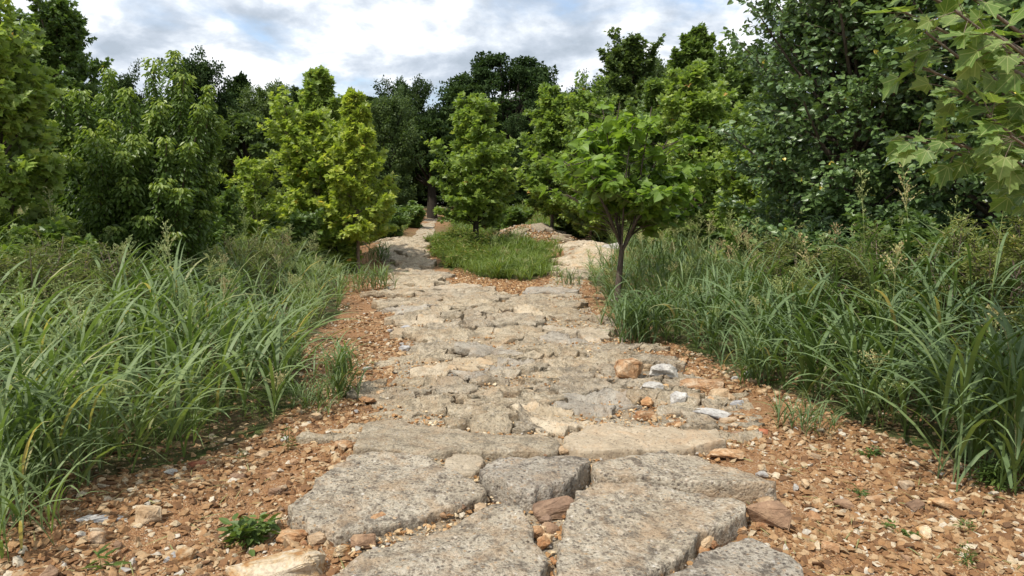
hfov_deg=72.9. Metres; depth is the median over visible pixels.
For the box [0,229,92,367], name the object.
weed bush
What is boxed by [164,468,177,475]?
rock
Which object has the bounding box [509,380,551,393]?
stone slab
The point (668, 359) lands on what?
stone slab
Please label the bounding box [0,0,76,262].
sycamore tree
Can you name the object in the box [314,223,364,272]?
shrub
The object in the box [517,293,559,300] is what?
stone slab
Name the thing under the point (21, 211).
grass seed heads
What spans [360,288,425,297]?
stone slab
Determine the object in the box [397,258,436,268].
stone slab
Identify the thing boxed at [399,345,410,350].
rock
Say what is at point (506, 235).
grass seed heads
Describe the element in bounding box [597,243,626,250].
rock
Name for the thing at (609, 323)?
stone slab
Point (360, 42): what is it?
sky
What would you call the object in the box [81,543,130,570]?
weed plant
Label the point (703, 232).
shrub
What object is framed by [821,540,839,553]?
rock
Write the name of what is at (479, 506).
rock
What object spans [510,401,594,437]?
stone slab
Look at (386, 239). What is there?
stone slab
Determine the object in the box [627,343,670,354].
stone slab
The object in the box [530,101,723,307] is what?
catalpa tree
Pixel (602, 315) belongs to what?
grass clump
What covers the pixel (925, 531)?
rock
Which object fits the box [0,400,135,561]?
grass clump
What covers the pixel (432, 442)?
stone slab
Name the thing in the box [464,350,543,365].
stone slab
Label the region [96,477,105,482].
rock
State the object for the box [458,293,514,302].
stone slab
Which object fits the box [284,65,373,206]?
sycamore tree
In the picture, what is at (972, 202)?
cottonwood tree
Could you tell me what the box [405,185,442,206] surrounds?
forest tree
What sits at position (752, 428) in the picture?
rock
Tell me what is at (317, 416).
rock
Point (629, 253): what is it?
grass seed heads
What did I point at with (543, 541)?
rock
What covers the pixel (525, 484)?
stone slab
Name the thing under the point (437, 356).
stone slab
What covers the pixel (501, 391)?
stone slab
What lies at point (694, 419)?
stone slab
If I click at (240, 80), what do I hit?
forest tree
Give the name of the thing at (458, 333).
stone slab
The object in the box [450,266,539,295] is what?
gravel
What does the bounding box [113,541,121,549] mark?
rock
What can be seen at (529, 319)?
stone slab
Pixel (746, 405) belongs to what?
stone slab
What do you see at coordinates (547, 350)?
stone slab
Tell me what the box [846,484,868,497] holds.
weed plant
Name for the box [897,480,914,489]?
rock
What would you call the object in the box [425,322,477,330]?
stone slab
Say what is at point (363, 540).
rock
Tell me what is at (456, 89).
forest tree
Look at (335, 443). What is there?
rock
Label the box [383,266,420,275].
stone slab
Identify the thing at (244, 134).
forest tree
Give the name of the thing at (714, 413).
rock
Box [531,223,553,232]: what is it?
stone slab
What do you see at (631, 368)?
rock
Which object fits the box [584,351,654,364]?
stone slab
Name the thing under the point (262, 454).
rock
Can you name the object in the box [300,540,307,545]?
rock
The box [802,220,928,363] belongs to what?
weed bush
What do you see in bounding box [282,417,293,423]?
rock
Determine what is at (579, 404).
stone slab
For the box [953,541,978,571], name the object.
weed plant
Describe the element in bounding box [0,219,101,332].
shrub
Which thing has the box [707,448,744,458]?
rock
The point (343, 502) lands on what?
stone slab
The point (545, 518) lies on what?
rock
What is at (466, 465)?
stone slab
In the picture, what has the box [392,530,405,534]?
rock
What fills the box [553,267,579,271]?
stone slab
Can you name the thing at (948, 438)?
undergrowth
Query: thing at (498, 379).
stone slab
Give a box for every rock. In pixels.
[39,564,57,575]
[45,529,60,541]
[75,514,122,522]
[87,529,113,543]
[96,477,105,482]
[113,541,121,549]
[135,504,161,524]
[163,551,175,562]
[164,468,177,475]
[175,546,198,561]
[188,460,206,466]
[225,546,326,575]
[230,473,246,478]
[254,450,268,457]
[264,472,278,479]
[268,487,284,495]
[275,529,307,544]
[280,484,286,490]
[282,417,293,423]
[290,458,298,464]
[291,409,304,413]
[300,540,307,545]
[307,411,322,420]
[307,531,325,545]
[332,544,350,556]
[334,439,346,447]
[337,442,346,449]
[339,441,352,449]
[350,533,376,548]
[361,396,376,401]
[371,512,385,518]
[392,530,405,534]
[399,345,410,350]
[440,512,447,517]
[450,369,474,381]
[474,502,485,511]
[532,526,544,537]
[533,495,573,520]
[537,514,552,523]
[537,535,549,549]
[541,521,559,534]
[543,533,554,539]
[550,557,556,564]
[559,445,568,454]
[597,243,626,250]
[614,358,643,378]
[635,410,656,421]
[640,381,663,388]
[641,396,653,406]
[642,364,652,370]
[649,363,677,378]
[670,391,688,403]
[674,422,682,427]
[679,378,723,388]
[689,369,700,376]
[692,408,730,418]
[697,545,710,555]
[700,536,713,547]
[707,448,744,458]
[708,388,729,397]
[711,540,718,548]
[720,416,736,423]
[727,393,735,400]
[730,400,743,408]
[737,526,747,534]
[745,425,758,430]
[745,500,791,533]
[746,378,758,382]
[755,471,768,477]
[755,522,767,528]
[756,496,774,501]
[757,389,766,393]
[758,464,766,471]
[759,428,767,434]
[793,483,798,490]
[801,479,808,489]
[806,510,821,521]
[810,453,820,459]
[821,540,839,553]
[832,498,854,509]
[855,480,864,486]
[864,495,884,501]
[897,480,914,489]
[900,554,910,562]
[904,498,925,510]
[915,525,931,538]
[925,496,957,509]
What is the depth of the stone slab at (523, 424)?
4.59 m
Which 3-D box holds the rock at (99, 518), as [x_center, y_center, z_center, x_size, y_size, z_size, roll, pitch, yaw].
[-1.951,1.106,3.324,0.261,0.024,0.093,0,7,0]
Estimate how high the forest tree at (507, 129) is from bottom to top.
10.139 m
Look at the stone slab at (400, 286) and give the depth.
12.44 m
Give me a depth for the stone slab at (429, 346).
7.04 m
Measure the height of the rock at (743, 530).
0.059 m
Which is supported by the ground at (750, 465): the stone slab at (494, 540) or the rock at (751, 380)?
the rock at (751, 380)
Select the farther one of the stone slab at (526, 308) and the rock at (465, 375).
the stone slab at (526, 308)
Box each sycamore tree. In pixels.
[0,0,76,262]
[256,85,363,265]
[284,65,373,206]
[310,86,400,272]
[421,90,519,249]
[515,82,575,227]
[549,69,627,239]
[622,77,672,251]
[645,58,760,251]
[705,123,788,266]
[850,0,1023,215]
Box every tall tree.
[7,0,113,218]
[586,26,665,172]
[661,21,718,202]
[709,40,776,194]
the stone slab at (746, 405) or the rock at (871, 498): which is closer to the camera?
the rock at (871, 498)
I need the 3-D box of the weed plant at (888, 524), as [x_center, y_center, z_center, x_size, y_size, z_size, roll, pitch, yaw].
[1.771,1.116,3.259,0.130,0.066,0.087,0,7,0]
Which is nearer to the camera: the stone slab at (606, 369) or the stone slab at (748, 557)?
the stone slab at (748, 557)
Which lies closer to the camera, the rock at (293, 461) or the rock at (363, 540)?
the rock at (363, 540)
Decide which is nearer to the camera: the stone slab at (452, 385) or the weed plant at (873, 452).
the weed plant at (873, 452)
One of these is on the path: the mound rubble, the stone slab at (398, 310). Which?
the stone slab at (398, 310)
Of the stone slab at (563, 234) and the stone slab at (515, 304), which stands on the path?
the stone slab at (515, 304)
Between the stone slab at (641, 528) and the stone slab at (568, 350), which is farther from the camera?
the stone slab at (568, 350)
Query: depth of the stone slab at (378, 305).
10.25 m
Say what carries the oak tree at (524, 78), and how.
on the ground at (750, 465)
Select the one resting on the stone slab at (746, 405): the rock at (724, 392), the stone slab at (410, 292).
the rock at (724, 392)
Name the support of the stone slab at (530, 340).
on the path
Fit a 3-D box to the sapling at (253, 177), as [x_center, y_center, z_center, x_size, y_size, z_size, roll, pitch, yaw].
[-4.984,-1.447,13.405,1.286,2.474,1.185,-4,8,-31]
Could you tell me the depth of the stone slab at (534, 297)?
10.79 m
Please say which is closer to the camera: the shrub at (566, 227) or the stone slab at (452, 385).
the stone slab at (452, 385)
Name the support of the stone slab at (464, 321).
on the path
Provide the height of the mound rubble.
0.675 m
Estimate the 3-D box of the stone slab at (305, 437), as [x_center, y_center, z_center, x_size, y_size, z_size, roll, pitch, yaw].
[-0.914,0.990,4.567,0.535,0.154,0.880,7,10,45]
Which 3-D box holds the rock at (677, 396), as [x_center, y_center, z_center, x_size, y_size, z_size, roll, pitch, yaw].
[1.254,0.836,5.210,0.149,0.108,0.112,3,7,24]
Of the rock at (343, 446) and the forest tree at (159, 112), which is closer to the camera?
the rock at (343, 446)
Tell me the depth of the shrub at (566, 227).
26.56 m
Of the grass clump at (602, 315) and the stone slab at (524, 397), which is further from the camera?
the grass clump at (602, 315)
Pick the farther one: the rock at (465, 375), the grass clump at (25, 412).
the rock at (465, 375)
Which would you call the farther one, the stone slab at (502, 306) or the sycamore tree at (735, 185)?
the sycamore tree at (735, 185)
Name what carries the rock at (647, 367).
on the stone slab at (606, 369)
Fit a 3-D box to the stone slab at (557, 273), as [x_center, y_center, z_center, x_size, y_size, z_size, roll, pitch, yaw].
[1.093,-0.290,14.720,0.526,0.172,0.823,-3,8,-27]
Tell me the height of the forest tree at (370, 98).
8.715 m
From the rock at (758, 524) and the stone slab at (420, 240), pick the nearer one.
the rock at (758, 524)
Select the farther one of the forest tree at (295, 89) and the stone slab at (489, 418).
the forest tree at (295, 89)
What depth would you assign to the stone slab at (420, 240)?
18.26 m
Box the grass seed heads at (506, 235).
[486,226,550,277]
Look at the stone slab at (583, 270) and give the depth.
14.88 m
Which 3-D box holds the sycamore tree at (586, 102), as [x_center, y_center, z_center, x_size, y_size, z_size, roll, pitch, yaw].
[2.596,-4.178,22.515,2.899,5.694,2.498,-4,8,-31]
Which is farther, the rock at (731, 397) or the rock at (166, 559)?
the rock at (731, 397)
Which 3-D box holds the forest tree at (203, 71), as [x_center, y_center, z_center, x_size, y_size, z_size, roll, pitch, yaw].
[-17.589,-9.004,39.015,5.114,9.799,5.015,-1,7,-7]
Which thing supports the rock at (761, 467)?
on the ground at (750, 465)
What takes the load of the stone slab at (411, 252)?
on the path
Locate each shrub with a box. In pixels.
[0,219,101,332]
[182,216,226,283]
[263,207,325,274]
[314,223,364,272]
[376,204,417,240]
[400,200,425,227]
[493,206,534,230]
[554,212,588,237]
[573,214,618,242]
[600,218,647,248]
[638,227,680,259]
[682,214,735,268]
[719,206,791,287]
[759,209,859,316]
[841,207,973,342]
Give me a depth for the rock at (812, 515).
3.35 m
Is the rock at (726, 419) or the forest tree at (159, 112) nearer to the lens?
the rock at (726, 419)
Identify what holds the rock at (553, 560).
on the path
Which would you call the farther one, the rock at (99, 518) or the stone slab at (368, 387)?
the stone slab at (368, 387)
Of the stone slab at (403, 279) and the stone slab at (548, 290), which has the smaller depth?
the stone slab at (548, 290)
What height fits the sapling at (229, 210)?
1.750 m
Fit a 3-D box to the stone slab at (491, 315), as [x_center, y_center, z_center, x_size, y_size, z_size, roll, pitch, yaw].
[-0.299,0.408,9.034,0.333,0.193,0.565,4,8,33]
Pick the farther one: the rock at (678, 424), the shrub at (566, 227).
the shrub at (566, 227)
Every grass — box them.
[0,213,362,477]
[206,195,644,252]
[422,228,571,280]
[576,203,1023,470]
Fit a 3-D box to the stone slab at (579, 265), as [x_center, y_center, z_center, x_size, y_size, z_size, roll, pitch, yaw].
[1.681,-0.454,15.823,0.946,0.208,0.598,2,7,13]
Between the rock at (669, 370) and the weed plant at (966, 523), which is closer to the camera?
the weed plant at (966, 523)
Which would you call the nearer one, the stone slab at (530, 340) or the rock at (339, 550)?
the rock at (339, 550)
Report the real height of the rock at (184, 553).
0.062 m
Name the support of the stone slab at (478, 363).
on the path
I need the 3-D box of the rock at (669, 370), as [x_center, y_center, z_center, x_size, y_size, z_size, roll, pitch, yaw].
[1.291,0.721,5.919,0.269,0.136,0.181,0,7,0]
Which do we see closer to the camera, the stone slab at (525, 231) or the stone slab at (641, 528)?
the stone slab at (641, 528)
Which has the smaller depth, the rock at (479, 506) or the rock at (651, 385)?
the rock at (479, 506)
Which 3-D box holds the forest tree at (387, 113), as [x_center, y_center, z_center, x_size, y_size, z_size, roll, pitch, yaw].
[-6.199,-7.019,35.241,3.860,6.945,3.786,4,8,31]
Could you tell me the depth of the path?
4.91 m
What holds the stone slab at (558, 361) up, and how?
on the path
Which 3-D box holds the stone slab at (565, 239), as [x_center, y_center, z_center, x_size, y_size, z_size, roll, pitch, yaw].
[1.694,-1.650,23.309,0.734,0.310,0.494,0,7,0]
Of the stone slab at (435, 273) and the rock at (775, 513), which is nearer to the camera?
the rock at (775, 513)
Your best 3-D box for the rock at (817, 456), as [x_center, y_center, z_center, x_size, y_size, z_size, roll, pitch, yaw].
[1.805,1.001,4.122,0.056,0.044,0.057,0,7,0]
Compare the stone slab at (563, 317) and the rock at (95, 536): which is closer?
the rock at (95, 536)
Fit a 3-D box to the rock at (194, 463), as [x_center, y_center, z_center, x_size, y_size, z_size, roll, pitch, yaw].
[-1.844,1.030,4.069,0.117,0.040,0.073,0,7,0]
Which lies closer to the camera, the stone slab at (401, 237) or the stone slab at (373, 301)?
the stone slab at (373, 301)
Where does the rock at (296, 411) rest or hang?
on the ground at (750, 465)
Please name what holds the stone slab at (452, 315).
on the path
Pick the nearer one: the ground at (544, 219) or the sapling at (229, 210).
the sapling at (229, 210)
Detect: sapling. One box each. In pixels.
[204,184,247,277]
[217,149,289,274]
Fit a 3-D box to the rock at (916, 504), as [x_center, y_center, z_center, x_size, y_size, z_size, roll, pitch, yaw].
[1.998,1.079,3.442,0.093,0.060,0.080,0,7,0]
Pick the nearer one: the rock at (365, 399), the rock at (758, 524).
the rock at (758, 524)
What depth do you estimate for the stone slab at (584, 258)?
16.38 m
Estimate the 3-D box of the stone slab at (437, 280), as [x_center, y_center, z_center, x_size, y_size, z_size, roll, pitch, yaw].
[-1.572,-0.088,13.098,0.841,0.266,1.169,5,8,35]
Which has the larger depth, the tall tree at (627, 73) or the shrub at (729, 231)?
the tall tree at (627, 73)
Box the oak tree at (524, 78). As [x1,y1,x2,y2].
[432,51,562,156]
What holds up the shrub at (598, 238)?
on the ground at (750, 465)
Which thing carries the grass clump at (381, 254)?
on the ground at (750, 465)
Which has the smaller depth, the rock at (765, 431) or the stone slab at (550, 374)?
the rock at (765, 431)
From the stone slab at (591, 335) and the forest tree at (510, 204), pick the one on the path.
the stone slab at (591, 335)
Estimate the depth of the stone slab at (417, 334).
7.89 m
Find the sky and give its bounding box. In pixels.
[1,0,946,203]
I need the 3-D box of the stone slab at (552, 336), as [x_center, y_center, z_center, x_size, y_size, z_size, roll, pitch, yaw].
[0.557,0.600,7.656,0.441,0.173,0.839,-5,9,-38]
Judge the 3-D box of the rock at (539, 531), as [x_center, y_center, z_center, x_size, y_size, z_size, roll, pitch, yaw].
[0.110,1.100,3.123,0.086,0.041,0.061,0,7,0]
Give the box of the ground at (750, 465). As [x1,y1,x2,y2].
[0,205,1023,575]
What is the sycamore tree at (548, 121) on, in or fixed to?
on the ground at (750, 465)
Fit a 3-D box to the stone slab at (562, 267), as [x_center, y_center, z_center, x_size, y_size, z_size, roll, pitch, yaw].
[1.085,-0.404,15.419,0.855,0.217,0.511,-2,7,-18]
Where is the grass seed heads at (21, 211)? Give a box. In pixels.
[0,186,347,426]
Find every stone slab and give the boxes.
[287,451,487,546]
[296,420,442,443]
[332,503,548,575]
[346,379,408,399]
[353,420,560,461]
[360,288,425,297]
[364,388,431,402]
[367,393,455,419]
[371,300,428,311]
[372,295,425,302]
[373,237,399,242]
[374,348,461,373]
[376,304,439,314]
[379,277,433,284]
[383,251,405,261]
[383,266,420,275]
[384,284,428,289]
[384,310,425,326]
[385,240,431,252]
[385,248,429,257]
[385,294,446,302]
[389,326,447,342]
[390,256,426,266]
[390,274,445,280]
[391,274,445,286]
[392,238,430,244]
[395,375,450,388]
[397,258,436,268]
[398,236,427,241]
[398,314,444,327]
[407,337,461,355]
[409,305,460,315]
[410,357,492,377]
[412,269,455,277]
[415,288,465,298]
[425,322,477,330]
[427,326,493,342]
[427,376,481,394]
[428,283,481,290]
[428,300,479,312]
[435,295,496,305]
[436,311,466,320]
[443,385,534,403]
[443,402,520,434]
[444,453,484,479]
[448,368,490,382]
[450,317,477,325]
[454,341,522,357]
[456,286,495,292]
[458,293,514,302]
[463,306,486,316]
[463,390,566,408]
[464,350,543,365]
[469,368,521,385]
[470,290,518,295]
[470,317,517,327]
[471,312,502,318]
[472,301,513,312]
[478,334,523,347]
[479,455,590,514]
[480,305,513,313]
[487,312,546,326]
[489,357,534,371]
[490,324,547,338]
[498,340,521,349]
[506,294,547,301]
[506,301,542,307]
[509,335,559,347]
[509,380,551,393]
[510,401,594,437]
[511,359,563,374]
[512,228,529,234]
[512,403,546,434]
[513,304,546,317]
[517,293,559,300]
[517,344,553,357]
[518,370,561,384]
[522,286,579,294]
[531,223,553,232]
[535,355,596,371]
[537,300,588,309]
[537,307,581,320]
[538,330,599,346]
[539,292,579,297]
[542,325,612,343]
[547,271,571,276]
[548,311,611,323]
[549,265,577,271]
[550,342,592,357]
[550,364,614,395]
[551,256,579,265]
[551,388,648,423]
[552,234,572,241]
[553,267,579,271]
[554,231,571,237]
[556,481,747,575]
[560,240,591,248]
[563,423,725,462]
[566,272,603,279]
[568,263,604,270]
[571,245,615,256]
[572,254,611,263]
[573,269,591,273]
[578,326,623,337]
[583,240,605,246]
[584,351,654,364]
[588,342,643,353]
[590,450,776,504]
[592,363,686,378]
[595,371,665,388]
[598,318,622,328]
[602,409,684,426]
[612,386,666,406]
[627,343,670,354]
[632,353,686,371]
[640,378,673,389]
[652,386,704,409]
[656,398,762,420]
[662,373,704,388]
[669,538,803,575]
[680,410,764,429]
[705,390,753,410]
[719,429,762,450]
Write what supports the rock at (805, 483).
on the ground at (750, 465)
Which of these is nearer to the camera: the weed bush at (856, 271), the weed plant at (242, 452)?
the weed plant at (242, 452)
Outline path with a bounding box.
[355,214,707,575]
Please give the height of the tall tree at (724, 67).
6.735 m
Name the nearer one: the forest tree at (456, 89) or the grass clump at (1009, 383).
the grass clump at (1009, 383)
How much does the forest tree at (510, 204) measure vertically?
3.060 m
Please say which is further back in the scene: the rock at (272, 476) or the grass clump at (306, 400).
the grass clump at (306, 400)
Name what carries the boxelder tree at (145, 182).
on the ground at (750, 465)
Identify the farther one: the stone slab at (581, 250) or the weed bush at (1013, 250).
the stone slab at (581, 250)
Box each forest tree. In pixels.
[3,62,75,213]
[100,58,150,125]
[125,97,192,135]
[156,45,242,196]
[207,112,283,202]
[218,70,262,198]
[223,78,297,196]
[274,84,299,200]
[365,84,425,207]
[365,94,422,197]
[371,73,438,205]
[402,117,456,218]
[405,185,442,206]
[413,185,449,206]
[433,83,503,135]
[483,181,523,207]
[500,91,533,180]
[501,110,556,203]
[565,68,589,139]
[590,68,619,109]
[645,45,667,77]
[746,36,814,214]
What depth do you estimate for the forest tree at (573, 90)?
40.39 m
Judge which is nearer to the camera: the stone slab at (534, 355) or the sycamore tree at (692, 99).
the stone slab at (534, 355)
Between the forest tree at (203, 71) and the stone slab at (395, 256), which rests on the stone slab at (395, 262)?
the stone slab at (395, 256)
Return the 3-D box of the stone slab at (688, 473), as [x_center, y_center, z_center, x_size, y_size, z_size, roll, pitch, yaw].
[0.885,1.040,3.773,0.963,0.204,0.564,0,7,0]
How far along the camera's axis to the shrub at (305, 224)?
13.79 m
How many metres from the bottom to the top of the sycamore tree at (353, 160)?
3.950 m
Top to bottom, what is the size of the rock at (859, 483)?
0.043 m
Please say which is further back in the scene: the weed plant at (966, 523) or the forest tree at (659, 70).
the forest tree at (659, 70)
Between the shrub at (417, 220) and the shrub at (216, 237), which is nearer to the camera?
the shrub at (216, 237)
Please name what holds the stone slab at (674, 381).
on the path
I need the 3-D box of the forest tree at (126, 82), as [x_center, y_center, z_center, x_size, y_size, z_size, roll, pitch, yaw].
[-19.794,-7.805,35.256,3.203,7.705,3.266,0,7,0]
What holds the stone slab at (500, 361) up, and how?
on the path
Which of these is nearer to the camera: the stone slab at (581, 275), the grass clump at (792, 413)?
the grass clump at (792, 413)
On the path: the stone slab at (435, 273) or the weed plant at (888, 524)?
the stone slab at (435, 273)
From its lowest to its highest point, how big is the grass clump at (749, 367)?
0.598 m
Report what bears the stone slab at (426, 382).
on the path
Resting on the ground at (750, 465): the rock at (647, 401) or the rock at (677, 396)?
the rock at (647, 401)
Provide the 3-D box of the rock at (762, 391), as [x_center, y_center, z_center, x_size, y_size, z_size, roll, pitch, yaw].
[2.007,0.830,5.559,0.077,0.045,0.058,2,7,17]
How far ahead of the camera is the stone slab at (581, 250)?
17.07 m
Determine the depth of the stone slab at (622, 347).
7.19 m
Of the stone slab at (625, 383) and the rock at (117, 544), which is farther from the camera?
the stone slab at (625, 383)
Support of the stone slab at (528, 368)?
on the path
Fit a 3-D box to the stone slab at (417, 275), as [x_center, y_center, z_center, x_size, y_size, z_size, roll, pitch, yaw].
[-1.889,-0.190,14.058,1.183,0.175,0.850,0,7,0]
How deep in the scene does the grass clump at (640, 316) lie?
7.57 m
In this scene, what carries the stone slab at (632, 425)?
on the path
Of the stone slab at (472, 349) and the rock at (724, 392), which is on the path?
the stone slab at (472, 349)
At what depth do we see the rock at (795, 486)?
3.72 m
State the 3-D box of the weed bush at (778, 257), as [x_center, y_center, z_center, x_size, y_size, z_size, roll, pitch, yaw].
[3.150,-0.046,7.996,1.112,1.200,1.125,0,7,0]
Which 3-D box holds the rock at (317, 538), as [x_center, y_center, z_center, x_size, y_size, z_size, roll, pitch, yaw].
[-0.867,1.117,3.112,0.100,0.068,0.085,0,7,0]
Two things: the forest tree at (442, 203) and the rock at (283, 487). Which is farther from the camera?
the forest tree at (442, 203)
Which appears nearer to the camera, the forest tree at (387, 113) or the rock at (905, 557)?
the rock at (905, 557)
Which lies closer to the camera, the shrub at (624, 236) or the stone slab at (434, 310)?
the stone slab at (434, 310)
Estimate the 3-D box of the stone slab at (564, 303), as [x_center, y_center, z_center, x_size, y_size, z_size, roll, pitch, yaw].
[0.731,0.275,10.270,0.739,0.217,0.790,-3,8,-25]
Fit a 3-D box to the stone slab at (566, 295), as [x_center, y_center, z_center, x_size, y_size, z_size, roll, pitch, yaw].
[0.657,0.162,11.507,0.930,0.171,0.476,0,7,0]
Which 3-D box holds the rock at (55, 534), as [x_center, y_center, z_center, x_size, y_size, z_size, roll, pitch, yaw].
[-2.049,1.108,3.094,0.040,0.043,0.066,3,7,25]
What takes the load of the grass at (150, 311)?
on the ground at (750, 465)
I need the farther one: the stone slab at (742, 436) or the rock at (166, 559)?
the stone slab at (742, 436)
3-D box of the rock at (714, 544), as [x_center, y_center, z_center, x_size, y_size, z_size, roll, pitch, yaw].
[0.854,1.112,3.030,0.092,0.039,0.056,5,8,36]
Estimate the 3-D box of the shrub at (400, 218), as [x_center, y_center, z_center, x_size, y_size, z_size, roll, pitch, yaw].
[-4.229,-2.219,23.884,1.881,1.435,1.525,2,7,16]
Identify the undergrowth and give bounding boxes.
[0,303,325,488]
[611,298,990,459]
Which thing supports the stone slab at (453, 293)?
on the path
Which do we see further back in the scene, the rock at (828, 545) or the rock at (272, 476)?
the rock at (272, 476)
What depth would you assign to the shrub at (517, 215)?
25.51 m
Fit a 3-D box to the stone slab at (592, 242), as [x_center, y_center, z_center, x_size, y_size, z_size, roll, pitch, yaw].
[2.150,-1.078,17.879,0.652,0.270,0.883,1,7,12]
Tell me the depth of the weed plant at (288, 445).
4.28 m
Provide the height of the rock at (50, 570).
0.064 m
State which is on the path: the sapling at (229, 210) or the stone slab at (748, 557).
the stone slab at (748, 557)
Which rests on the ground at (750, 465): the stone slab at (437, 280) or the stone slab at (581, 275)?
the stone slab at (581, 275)
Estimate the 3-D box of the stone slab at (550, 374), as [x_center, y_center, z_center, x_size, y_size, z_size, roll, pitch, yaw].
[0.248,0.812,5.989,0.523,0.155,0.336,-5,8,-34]
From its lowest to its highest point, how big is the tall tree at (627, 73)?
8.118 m
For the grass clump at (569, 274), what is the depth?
13.03 m
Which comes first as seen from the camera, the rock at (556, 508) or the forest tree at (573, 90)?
the rock at (556, 508)
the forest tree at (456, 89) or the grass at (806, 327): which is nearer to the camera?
the grass at (806, 327)
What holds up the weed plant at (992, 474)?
on the ground at (750, 465)
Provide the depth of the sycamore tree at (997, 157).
3.13 m
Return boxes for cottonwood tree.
[695,0,991,291]
[846,0,1023,302]
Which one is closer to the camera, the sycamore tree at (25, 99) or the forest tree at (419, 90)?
the sycamore tree at (25, 99)
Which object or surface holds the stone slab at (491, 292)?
on the path
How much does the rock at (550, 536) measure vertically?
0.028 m
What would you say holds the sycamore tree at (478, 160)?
on the ground at (750, 465)
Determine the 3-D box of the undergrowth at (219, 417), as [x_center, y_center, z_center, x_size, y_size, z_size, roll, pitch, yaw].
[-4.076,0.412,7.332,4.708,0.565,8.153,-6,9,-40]
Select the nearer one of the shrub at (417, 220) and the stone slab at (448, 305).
the stone slab at (448, 305)
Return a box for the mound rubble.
[493,224,577,243]
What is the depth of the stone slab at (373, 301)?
10.88 m
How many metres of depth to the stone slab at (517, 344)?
7.32 m
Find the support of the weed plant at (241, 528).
on the ground at (750, 465)
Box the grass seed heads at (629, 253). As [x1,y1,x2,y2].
[584,162,1023,436]
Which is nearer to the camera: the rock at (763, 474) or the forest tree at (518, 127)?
the rock at (763, 474)
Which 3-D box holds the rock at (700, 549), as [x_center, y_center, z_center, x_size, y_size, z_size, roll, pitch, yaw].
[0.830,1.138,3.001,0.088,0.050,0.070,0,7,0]
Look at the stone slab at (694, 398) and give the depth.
5.24 m
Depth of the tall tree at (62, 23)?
16.27 m
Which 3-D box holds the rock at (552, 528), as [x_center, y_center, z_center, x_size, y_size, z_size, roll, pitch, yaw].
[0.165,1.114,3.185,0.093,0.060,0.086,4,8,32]
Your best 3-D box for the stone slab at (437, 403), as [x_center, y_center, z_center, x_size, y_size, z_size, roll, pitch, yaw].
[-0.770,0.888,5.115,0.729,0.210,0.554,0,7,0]
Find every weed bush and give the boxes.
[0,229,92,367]
[22,238,177,346]
[207,221,306,291]
[731,232,830,332]
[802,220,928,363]
[894,208,1023,392]
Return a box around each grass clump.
[0,297,222,524]
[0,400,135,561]
[282,372,355,414]
[291,326,379,403]
[333,258,406,292]
[361,239,398,262]
[552,267,582,285]
[589,291,647,327]
[592,275,695,344]
[701,318,802,385]
[755,383,866,437]
[830,278,1023,495]
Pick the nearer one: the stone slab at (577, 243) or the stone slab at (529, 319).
the stone slab at (529, 319)
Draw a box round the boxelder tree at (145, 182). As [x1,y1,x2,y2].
[26,49,226,283]
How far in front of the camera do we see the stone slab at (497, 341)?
7.54 m
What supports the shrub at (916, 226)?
on the ground at (750, 465)
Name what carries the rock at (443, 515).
on the path
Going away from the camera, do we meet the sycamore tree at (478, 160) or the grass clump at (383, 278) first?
the grass clump at (383, 278)
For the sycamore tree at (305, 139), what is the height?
3.918 m
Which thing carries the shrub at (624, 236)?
on the ground at (750, 465)
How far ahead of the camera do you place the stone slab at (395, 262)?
16.14 m
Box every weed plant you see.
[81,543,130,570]
[216,512,281,555]
[236,443,247,456]
[281,424,296,449]
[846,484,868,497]
[858,445,884,457]
[880,519,897,530]
[899,528,920,537]
[953,518,976,532]
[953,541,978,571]
[963,458,1023,491]
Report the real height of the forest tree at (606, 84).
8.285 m
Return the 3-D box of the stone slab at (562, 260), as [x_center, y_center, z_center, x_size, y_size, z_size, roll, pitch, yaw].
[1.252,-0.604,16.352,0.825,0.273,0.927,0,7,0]
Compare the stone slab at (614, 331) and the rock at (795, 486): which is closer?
the rock at (795, 486)
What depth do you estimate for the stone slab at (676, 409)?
5.00 m
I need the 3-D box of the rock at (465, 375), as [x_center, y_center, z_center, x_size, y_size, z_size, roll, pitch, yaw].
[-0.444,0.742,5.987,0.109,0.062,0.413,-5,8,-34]
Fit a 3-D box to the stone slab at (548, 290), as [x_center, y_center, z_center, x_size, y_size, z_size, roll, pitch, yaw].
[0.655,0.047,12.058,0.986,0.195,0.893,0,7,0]
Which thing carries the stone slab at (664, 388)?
on the path

